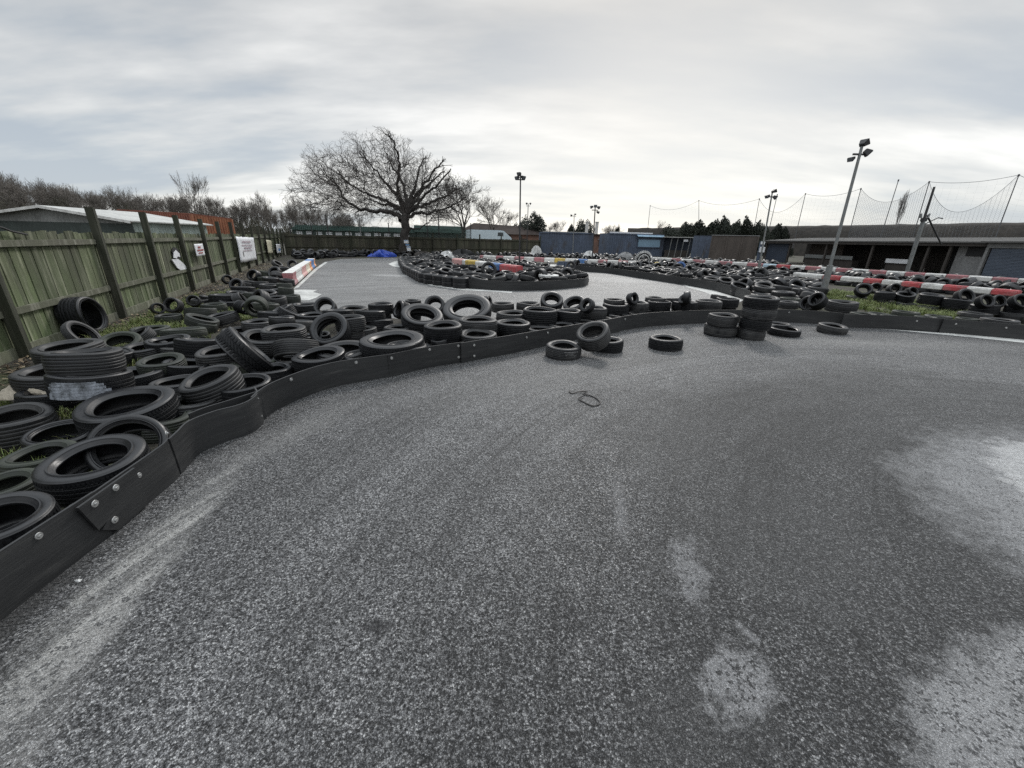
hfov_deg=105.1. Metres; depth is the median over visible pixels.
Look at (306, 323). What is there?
tyre
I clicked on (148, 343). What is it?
tyre
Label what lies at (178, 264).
plastic scrap
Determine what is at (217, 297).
tyre
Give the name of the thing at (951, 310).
tyre
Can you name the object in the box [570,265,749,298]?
track bumper
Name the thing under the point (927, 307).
tyre
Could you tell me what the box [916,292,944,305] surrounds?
tyre
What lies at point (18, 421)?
tyre
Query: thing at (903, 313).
tyre
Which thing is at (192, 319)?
tyre
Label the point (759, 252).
post box
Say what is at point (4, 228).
black cable
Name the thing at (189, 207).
bare tree
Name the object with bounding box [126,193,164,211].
bare tree
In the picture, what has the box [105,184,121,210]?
bare tree
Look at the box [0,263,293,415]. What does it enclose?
fallen leaves
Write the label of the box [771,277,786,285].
tyre
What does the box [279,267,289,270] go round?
tyre
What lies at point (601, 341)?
tyre
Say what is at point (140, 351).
tyre
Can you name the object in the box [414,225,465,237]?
stable block
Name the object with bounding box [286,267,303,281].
barrier block
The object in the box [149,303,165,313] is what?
tyre
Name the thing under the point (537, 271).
tyre
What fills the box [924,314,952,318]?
tyre
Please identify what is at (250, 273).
tyre
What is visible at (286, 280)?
tyre
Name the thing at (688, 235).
evergreen tree
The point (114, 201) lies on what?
bare tree
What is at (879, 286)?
tyre
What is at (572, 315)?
tyre
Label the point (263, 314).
tyre
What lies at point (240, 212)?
bare tree
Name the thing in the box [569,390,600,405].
bent wire
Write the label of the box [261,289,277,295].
tyre
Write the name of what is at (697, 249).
hoarding
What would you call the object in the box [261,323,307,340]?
tyre
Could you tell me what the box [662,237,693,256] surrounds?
lean to
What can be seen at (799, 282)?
tyre
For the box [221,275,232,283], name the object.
tyre
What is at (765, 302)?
tyre
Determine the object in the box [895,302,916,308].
tyre
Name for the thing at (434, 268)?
tyre piles
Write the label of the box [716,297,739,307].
tyre
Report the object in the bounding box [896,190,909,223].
poplar tree
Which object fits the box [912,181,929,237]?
net post
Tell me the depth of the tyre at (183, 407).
3.74 m
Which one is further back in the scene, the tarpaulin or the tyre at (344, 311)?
the tarpaulin
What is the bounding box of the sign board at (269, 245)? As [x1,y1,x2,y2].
[266,240,272,252]
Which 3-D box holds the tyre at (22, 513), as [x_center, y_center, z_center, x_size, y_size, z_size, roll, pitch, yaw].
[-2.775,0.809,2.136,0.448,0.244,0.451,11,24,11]
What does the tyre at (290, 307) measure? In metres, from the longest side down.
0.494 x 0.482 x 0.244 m
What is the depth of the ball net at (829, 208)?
75.95 m
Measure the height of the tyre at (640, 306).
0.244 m
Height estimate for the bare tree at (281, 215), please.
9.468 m
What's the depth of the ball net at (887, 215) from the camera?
67.10 m
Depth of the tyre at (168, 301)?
8.44 m
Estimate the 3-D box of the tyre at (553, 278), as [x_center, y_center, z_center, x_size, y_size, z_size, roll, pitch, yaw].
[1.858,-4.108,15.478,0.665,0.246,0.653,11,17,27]
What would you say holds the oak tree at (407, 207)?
on the ground at (794, 260)
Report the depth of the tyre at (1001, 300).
10.60 m
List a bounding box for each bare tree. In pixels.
[0,172,25,203]
[0,173,16,191]
[0,175,24,206]
[0,182,55,207]
[0,183,48,209]
[1,191,19,209]
[16,177,62,206]
[29,183,73,205]
[31,188,85,206]
[32,185,74,206]
[57,191,83,207]
[58,184,84,207]
[64,193,98,207]
[75,190,114,209]
[75,192,110,209]
[79,189,125,209]
[101,187,123,209]
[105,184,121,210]
[115,195,130,209]
[120,187,146,209]
[123,194,136,209]
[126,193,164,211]
[128,198,145,210]
[144,192,160,210]
[151,199,175,211]
[153,193,182,212]
[169,170,208,213]
[169,193,204,214]
[175,197,205,214]
[191,195,224,215]
[192,202,209,215]
[205,196,224,216]
[207,204,237,226]
[220,205,253,232]
[230,198,258,233]
[246,192,272,223]
[248,207,271,229]
[255,209,284,231]
[257,203,275,228]
[275,204,289,229]
[280,196,306,223]
[282,206,298,226]
[287,205,304,224]
[297,213,315,224]
[301,209,327,225]
[320,207,328,223]
[322,215,353,230]
[334,213,353,225]
[420,175,490,237]
[474,194,510,229]
[495,210,517,225]
[551,222,565,231]
[604,225,621,232]
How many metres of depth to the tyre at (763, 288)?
13.81 m
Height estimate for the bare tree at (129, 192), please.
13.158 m
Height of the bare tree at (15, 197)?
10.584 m
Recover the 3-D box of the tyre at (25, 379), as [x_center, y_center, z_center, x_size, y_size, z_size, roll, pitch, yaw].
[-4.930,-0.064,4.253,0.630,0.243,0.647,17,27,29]
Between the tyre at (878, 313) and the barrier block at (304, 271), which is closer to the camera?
the tyre at (878, 313)
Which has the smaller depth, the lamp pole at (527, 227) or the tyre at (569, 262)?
the tyre at (569, 262)
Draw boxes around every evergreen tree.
[518,210,546,231]
[567,224,579,231]
[575,218,594,233]
[659,221,691,236]
[682,223,693,247]
[688,219,715,252]
[703,215,727,251]
[720,219,734,234]
[729,215,756,251]
[738,222,759,239]
[751,219,769,255]
[756,223,783,250]
[765,224,793,256]
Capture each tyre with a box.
[0,402,59,452]
[0,439,76,472]
[0,468,35,494]
[0,491,61,548]
[7,364,44,391]
[14,391,82,411]
[19,419,89,458]
[29,338,106,364]
[31,433,150,507]
[41,347,126,375]
[43,368,134,400]
[53,297,108,335]
[60,320,101,339]
[72,385,180,436]
[83,414,171,470]
[99,331,143,346]
[121,347,135,365]
[123,340,166,361]
[127,366,165,385]
[128,326,156,343]
[129,325,170,336]
[135,352,186,376]
[140,410,192,443]
[143,334,190,353]
[148,374,190,395]
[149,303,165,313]
[154,313,183,323]
[160,326,207,337]
[160,347,194,357]
[161,358,202,376]
[162,297,183,312]
[173,338,217,356]
[177,395,216,416]
[178,364,246,404]
[183,307,217,316]
[184,313,219,329]
[185,295,201,306]
[187,298,208,306]
[194,345,234,365]
[197,323,217,332]
[198,364,238,369]
[199,295,207,299]
[200,302,227,311]
[208,293,232,302]
[209,311,240,326]
[214,327,275,372]
[219,300,234,309]
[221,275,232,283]
[221,326,242,333]
[221,373,271,400]
[226,290,246,294]
[228,278,245,288]
[230,359,275,373]
[231,286,255,291]
[231,292,246,300]
[233,300,252,314]
[238,280,252,286]
[241,318,268,331]
[242,328,276,355]
[243,292,252,298]
[243,295,268,316]
[246,269,261,280]
[250,362,293,381]
[251,281,268,287]
[251,289,269,303]
[252,302,279,310]
[257,311,277,317]
[259,283,275,288]
[260,270,268,275]
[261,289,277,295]
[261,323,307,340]
[262,276,278,282]
[268,266,281,275]
[268,315,295,325]
[270,271,282,277]
[270,295,287,305]
[271,260,282,266]
[272,304,297,312]
[272,338,319,359]
[272,355,294,372]
[276,283,292,287]
[277,307,297,319]
[278,287,293,294]
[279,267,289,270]
[279,278,294,285]
[285,294,300,303]
[287,260,297,267]
[291,345,345,372]
[293,302,314,313]
[295,320,312,331]
[296,312,321,320]
[309,312,351,345]
[313,297,337,311]
[315,340,362,358]
[321,331,330,338]
[322,309,353,314]
[335,314,365,331]
[337,330,364,340]
[339,305,367,313]
[344,350,382,359]
[355,310,385,321]
[357,325,376,335]
[359,329,424,356]
[366,318,392,331]
[368,301,393,314]
[384,324,410,330]
[386,340,426,349]
[393,300,408,319]
[401,303,442,331]
[405,299,420,303]
[424,295,444,313]
[424,320,461,342]
[431,339,446,345]
[442,294,491,319]
[459,315,496,333]
[460,328,496,341]
[469,334,496,335]
[470,275,487,279]
[478,273,493,279]
[481,262,496,275]
[483,296,491,306]
[490,275,505,280]
[491,302,513,312]
[496,310,523,323]
[496,318,530,335]
[516,301,539,309]
[519,275,534,280]
[523,306,556,325]
[528,325,553,331]
[531,245,541,254]
[534,268,547,280]
[539,274,558,277]
[540,291,562,308]
[545,267,555,271]
[545,340,581,360]
[549,321,573,327]
[551,276,567,280]
[556,308,580,323]
[560,267,573,274]
[563,296,583,308]
[566,261,575,268]
[573,319,592,324]
[576,321,610,351]
[579,298,594,313]
[581,305,606,319]
[583,251,596,257]
[596,336,623,353]
[603,298,624,304]
[603,302,628,315]
[609,314,628,317]
[617,252,633,259]
[625,300,648,312]
[626,292,638,304]
[634,250,652,260]
[645,296,664,301]
[648,300,670,311]
[648,334,682,351]
[665,298,677,301]
[671,301,697,310]
[678,294,687,305]
[683,291,690,303]
[695,299,722,309]
[703,276,717,281]
[703,322,738,337]
[707,312,738,327]
[710,294,726,298]
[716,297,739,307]
[729,281,749,290]
[737,327,765,340]
[739,278,752,288]
[739,316,772,330]
[741,307,777,320]
[742,295,779,309]
[750,293,770,294]
[752,279,770,285]
[753,285,775,292]
[754,281,773,286]
[767,325,801,337]
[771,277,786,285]
[771,290,795,296]
[772,321,790,329]
[773,285,791,290]
[778,300,798,308]
[779,297,800,301]
[786,279,805,286]
[790,284,808,288]
[791,288,807,294]
[797,288,818,295]
[799,291,821,299]
[799,296,819,310]
[807,286,828,294]
[807,292,828,310]
[810,282,821,286]
[816,322,848,334]
[824,299,859,312]
[845,295,866,299]
[850,312,876,314]
[853,283,872,297]
[867,283,882,293]
[869,312,886,314]
[872,299,894,305]
[873,291,895,300]
[885,283,901,292]
[891,310,920,316]
[894,291,916,302]
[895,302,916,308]
[904,287,918,295]
[914,315,936,317]
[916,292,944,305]
[917,305,938,310]
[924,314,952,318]
[939,307,957,311]
[940,297,971,309]
[944,290,963,294]
[952,289,975,303]
[954,317,978,320]
[956,311,992,318]
[968,304,1000,314]
[974,294,995,308]
[979,317,1020,324]
[993,294,1006,306]
[993,311,1023,320]
[998,283,1021,298]
[1002,305,1023,313]
[1007,294,1023,309]
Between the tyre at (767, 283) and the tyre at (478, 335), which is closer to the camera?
the tyre at (478, 335)
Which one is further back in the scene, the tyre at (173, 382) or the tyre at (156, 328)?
the tyre at (156, 328)
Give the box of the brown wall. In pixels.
[708,235,759,260]
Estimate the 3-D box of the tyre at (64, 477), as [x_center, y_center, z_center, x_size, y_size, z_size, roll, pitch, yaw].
[-2.806,0.573,2.660,0.571,0.232,0.561,13,28,18]
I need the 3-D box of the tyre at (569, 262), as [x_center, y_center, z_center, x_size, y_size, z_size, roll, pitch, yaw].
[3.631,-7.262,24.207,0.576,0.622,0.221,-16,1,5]
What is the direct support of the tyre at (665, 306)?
on the tyre
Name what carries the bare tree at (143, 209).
on the ground at (794, 260)
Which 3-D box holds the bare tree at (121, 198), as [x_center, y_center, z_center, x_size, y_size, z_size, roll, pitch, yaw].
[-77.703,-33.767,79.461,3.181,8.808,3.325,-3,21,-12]
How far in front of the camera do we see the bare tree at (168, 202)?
79.18 m
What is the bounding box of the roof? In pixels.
[628,222,1023,255]
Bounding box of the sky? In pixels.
[0,0,1023,233]
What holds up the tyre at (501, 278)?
on the tyre
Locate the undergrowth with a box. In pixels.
[0,192,325,243]
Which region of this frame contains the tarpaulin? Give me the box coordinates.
[367,249,396,256]
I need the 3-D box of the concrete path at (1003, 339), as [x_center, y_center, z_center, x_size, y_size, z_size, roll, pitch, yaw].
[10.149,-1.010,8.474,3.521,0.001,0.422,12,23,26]
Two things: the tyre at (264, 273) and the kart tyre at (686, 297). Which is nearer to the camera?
the kart tyre at (686, 297)
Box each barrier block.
[282,271,297,285]
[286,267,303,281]
[293,264,307,276]
[299,262,310,272]
[304,259,314,268]
[557,261,564,265]
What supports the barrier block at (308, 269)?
on the ground at (794, 260)
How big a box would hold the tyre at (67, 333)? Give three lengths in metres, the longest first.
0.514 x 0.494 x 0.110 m
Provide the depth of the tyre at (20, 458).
2.93 m
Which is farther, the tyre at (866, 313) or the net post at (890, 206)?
the net post at (890, 206)
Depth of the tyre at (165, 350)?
5.52 m
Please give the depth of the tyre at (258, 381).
4.06 m
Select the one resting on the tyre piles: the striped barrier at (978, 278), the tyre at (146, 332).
the striped barrier at (978, 278)
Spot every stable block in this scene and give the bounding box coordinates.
[291,225,416,236]
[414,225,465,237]
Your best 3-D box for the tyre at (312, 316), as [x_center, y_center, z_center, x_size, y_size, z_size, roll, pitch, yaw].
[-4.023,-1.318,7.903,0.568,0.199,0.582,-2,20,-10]
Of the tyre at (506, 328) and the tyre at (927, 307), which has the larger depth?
the tyre at (927, 307)
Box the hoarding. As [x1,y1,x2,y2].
[690,235,711,258]
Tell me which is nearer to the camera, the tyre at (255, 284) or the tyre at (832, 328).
the tyre at (832, 328)
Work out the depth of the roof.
69.12 m
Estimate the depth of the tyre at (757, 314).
7.49 m
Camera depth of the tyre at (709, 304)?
9.61 m
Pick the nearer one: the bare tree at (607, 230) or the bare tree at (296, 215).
the bare tree at (296, 215)
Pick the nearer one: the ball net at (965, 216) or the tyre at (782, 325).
the tyre at (782, 325)
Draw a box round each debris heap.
[414,251,431,255]
[452,249,475,255]
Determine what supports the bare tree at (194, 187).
on the ground at (794, 260)
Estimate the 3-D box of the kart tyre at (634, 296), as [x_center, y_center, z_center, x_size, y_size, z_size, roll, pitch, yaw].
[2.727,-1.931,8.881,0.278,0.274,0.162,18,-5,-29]
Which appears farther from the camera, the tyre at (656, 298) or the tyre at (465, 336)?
the tyre at (656, 298)
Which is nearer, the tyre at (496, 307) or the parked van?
the tyre at (496, 307)
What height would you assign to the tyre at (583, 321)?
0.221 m
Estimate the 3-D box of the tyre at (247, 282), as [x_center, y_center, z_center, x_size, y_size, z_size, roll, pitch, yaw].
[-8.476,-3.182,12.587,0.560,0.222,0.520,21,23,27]
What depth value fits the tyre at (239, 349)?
4.58 m
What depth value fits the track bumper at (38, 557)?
3.53 m
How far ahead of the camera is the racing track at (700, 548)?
2.15 m
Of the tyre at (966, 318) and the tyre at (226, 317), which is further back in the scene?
the tyre at (966, 318)
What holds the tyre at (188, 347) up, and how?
on the tyre at (165, 350)
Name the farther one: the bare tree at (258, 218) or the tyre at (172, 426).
the bare tree at (258, 218)
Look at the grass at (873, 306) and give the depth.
12.01 m
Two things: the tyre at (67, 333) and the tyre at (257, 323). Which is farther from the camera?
the tyre at (257, 323)
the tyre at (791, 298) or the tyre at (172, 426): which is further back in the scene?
the tyre at (791, 298)
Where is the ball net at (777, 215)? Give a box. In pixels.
[759,200,797,233]
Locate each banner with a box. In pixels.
[236,237,256,261]
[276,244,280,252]
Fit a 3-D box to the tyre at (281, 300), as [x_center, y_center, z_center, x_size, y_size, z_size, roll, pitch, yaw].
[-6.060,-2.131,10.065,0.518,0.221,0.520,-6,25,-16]
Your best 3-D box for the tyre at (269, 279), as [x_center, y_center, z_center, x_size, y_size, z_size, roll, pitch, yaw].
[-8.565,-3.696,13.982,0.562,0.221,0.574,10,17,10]
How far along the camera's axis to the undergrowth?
75.06 m
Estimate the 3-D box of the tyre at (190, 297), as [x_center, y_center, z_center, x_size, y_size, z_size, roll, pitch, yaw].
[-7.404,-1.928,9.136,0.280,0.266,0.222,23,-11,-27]
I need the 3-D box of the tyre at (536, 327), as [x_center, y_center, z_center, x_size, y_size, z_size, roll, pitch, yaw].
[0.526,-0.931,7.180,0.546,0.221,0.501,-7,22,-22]
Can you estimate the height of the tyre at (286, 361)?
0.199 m
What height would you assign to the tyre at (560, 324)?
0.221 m
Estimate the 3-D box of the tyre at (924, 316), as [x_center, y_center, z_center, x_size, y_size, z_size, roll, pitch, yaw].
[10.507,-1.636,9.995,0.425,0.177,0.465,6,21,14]
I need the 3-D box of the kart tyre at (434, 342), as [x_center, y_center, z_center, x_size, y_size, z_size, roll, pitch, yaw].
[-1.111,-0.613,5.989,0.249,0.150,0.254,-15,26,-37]
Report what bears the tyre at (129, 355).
on the ground at (794, 260)
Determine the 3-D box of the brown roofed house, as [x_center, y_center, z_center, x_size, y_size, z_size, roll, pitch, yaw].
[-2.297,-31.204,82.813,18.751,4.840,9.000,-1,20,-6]
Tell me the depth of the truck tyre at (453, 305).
8.24 m
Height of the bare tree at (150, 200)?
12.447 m
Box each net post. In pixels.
[792,193,805,249]
[848,188,861,237]
[880,179,899,237]
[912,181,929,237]
[995,174,1019,236]
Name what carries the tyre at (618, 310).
on the tyre
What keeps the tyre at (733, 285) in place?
on the tyre
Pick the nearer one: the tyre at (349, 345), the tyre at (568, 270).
the tyre at (349, 345)
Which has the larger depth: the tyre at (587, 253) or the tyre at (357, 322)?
the tyre at (587, 253)
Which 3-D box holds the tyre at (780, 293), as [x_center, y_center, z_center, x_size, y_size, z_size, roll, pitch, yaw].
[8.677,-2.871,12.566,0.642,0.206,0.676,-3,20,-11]
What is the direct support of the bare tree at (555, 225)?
on the ground at (794, 260)
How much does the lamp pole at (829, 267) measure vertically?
5.130 m
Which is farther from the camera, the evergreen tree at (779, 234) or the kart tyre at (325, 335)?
the evergreen tree at (779, 234)
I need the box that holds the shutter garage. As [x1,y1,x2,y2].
[975,241,1023,278]
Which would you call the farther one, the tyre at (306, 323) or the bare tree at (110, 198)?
the bare tree at (110, 198)
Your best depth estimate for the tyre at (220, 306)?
9.03 m
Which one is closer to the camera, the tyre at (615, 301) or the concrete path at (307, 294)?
the tyre at (615, 301)
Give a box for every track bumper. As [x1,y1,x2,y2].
[0,309,1023,621]
[468,268,588,290]
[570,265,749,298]
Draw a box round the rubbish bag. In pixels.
[440,251,454,257]
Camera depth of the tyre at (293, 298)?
10.55 m
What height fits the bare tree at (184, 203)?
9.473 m
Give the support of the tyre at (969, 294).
on the tyre at (958, 304)
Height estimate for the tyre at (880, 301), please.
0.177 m
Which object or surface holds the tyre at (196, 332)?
on the ground at (794, 260)
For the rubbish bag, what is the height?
0.567 m
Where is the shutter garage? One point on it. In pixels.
(1003, 260)
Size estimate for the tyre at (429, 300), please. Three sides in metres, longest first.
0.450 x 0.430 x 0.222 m
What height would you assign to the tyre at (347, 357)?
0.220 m
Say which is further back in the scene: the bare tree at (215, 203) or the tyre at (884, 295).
the bare tree at (215, 203)
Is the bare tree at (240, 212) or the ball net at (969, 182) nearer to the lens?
the ball net at (969, 182)
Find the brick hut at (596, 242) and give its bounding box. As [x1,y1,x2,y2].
[593,234,599,253]
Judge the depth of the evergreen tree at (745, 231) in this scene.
75.28 m
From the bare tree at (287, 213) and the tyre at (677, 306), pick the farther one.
the bare tree at (287, 213)
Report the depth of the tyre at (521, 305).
9.19 m
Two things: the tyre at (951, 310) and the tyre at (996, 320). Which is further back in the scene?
the tyre at (951, 310)
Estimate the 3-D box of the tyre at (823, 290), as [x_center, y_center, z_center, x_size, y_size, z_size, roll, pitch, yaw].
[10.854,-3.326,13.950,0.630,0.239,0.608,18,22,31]
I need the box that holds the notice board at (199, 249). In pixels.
[194,244,204,255]
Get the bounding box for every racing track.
[0,322,1023,767]
[295,258,740,320]
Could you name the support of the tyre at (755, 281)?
on the tyre
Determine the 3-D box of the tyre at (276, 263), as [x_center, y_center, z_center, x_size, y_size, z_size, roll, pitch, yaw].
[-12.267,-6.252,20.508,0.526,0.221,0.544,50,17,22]
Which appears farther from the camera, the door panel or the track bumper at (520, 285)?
the door panel
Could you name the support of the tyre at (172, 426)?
on the ground at (794, 260)
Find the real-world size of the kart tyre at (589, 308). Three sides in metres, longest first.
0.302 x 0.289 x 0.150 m
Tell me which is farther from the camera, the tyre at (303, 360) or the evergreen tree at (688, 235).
the evergreen tree at (688, 235)
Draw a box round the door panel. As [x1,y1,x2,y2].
[765,243,789,262]
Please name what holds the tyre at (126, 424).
on the ground at (794, 260)
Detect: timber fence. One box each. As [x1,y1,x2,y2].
[0,207,284,365]
[282,229,540,254]
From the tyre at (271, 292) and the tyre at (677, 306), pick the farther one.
the tyre at (271, 292)
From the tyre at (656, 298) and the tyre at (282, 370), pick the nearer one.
the tyre at (282, 370)
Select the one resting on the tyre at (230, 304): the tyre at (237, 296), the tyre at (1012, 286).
the tyre at (237, 296)
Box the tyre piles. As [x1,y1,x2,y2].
[291,249,1023,296]
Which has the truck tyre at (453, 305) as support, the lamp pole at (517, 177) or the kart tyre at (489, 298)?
the kart tyre at (489, 298)
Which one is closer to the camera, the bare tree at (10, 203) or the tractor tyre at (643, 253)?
the tractor tyre at (643, 253)
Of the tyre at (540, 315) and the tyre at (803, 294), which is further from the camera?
the tyre at (803, 294)
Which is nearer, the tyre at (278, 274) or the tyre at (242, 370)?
the tyre at (242, 370)
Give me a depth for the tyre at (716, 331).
7.84 m
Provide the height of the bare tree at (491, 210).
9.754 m
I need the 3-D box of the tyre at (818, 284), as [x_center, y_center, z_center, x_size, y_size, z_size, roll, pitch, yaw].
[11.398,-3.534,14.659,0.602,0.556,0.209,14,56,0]
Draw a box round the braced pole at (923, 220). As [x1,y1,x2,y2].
[905,187,942,271]
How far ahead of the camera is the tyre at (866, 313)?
9.93 m
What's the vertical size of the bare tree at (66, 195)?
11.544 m
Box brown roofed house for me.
[465,223,538,239]
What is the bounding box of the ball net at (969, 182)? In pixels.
[930,175,1016,209]
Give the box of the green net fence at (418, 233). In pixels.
[290,223,469,237]
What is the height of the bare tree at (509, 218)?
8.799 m
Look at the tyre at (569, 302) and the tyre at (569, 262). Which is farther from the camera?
the tyre at (569, 262)
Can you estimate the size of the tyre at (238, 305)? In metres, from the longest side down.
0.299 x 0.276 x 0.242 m
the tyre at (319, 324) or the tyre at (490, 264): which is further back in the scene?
the tyre at (490, 264)
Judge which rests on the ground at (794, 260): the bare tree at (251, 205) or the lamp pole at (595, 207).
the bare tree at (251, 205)
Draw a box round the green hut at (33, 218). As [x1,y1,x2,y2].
[0,205,212,235]
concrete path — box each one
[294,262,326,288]
[294,289,320,299]
[389,261,398,266]
[428,284,511,292]
[684,285,742,300]
[889,329,1023,342]
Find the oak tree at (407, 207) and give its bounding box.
[278,126,470,253]
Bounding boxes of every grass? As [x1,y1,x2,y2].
[0,288,258,460]
[826,287,967,319]
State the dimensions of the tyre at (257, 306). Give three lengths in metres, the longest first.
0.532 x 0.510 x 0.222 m
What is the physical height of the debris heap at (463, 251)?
0.797 m
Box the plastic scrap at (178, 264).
[171,247,185,269]
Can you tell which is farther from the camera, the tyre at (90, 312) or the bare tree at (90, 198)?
the bare tree at (90, 198)
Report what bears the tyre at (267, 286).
on the ground at (794, 260)
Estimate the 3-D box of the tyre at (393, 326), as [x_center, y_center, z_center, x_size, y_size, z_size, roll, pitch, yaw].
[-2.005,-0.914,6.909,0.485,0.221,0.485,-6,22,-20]
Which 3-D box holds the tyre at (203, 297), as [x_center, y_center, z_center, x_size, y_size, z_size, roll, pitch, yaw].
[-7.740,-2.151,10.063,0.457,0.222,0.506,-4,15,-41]
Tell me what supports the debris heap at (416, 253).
on the ground at (794, 260)
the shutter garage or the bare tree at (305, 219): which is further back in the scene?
the bare tree at (305, 219)
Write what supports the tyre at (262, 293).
on the ground at (794, 260)
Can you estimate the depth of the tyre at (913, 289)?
12.66 m
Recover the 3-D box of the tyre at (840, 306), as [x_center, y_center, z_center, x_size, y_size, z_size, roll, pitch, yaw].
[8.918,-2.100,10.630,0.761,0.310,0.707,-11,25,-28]
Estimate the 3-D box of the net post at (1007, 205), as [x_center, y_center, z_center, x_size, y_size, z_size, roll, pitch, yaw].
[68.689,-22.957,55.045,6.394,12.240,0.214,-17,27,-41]
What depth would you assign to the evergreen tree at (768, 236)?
73.08 m
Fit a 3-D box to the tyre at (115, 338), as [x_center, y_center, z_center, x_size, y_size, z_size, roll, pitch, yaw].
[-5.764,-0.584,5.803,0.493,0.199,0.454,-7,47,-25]
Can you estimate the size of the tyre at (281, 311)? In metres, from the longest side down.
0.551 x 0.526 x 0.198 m
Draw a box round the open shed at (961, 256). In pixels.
[762,237,1023,275]
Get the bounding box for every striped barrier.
[452,258,522,272]
[480,255,637,265]
[652,257,1023,282]
[793,272,1021,295]
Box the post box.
[756,241,764,260]
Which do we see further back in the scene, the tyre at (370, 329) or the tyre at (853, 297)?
the tyre at (853, 297)
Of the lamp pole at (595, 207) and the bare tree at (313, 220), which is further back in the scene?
the bare tree at (313, 220)
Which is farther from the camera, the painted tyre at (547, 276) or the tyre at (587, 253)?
the tyre at (587, 253)
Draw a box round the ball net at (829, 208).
[796,189,858,236]
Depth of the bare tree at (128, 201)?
81.33 m
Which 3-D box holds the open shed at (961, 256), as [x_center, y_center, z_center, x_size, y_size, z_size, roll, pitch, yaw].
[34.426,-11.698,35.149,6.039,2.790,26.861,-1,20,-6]
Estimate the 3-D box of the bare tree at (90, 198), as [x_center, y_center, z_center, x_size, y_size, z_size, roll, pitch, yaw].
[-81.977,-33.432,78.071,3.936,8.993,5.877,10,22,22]
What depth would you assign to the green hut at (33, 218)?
26.43 m
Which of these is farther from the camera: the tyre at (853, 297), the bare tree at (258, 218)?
the bare tree at (258, 218)
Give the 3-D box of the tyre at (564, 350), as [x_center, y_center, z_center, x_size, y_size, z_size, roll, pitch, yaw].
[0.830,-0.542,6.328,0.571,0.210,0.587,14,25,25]
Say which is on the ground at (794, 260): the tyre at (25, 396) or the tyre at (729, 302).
the tyre at (25, 396)
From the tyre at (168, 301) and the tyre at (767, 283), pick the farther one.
the tyre at (767, 283)
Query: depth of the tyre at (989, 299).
10.21 m
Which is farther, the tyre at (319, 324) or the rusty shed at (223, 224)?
the rusty shed at (223, 224)
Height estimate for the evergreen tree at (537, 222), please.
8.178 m
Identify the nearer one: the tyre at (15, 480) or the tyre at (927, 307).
the tyre at (15, 480)
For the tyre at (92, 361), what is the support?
on the tyre at (72, 388)
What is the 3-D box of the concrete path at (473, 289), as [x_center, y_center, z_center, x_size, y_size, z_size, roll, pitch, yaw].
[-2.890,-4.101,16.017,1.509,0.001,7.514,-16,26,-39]
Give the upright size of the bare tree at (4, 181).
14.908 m
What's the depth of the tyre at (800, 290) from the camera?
13.00 m
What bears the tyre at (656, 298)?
on the tyre at (665, 306)
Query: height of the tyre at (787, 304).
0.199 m
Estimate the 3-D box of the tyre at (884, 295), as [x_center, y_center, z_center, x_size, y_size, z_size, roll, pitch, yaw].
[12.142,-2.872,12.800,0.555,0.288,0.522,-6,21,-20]
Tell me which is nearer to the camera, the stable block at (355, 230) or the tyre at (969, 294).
the tyre at (969, 294)
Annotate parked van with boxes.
[467,230,511,239]
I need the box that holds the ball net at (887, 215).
[849,184,925,237]
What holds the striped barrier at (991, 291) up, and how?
on the tyre piles
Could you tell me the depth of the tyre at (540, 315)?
7.42 m
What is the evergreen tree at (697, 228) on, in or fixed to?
on the ground at (794, 260)
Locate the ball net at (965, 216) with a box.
[914,181,1014,237]
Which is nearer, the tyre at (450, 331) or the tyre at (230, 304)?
the tyre at (450, 331)
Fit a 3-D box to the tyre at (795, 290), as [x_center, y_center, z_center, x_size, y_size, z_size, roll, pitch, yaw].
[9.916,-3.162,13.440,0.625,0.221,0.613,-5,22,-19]
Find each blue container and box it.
[539,231,592,254]
[598,232,664,256]
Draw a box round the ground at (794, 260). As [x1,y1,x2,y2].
[0,244,1023,509]
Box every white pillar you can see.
[585,222,588,232]
[595,222,598,233]
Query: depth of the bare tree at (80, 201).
91.33 m
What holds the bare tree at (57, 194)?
on the ground at (794, 260)
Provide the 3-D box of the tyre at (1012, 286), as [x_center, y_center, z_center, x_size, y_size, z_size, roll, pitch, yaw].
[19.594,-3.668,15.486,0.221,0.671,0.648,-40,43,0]
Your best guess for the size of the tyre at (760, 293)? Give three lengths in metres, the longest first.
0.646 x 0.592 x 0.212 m
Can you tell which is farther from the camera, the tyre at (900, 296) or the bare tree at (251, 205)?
the bare tree at (251, 205)
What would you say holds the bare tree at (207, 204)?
on the ground at (794, 260)
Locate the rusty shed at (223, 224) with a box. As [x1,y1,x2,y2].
[117,209,235,234]
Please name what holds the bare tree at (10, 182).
on the ground at (794, 260)
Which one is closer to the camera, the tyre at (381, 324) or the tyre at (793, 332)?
the tyre at (381, 324)
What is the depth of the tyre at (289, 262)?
20.16 m
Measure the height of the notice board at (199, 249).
0.380 m
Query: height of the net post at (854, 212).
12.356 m
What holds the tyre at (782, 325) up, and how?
on the racing track at (700, 548)
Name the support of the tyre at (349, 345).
on the tyre
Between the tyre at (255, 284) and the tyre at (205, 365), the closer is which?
the tyre at (205, 365)
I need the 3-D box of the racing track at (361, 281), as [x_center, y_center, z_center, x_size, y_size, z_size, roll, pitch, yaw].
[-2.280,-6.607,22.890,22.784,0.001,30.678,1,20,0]
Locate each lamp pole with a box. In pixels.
[515,172,525,264]
[526,203,530,252]
[590,205,599,258]
[757,189,777,272]
[821,138,872,287]
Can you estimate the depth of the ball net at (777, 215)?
85.16 m

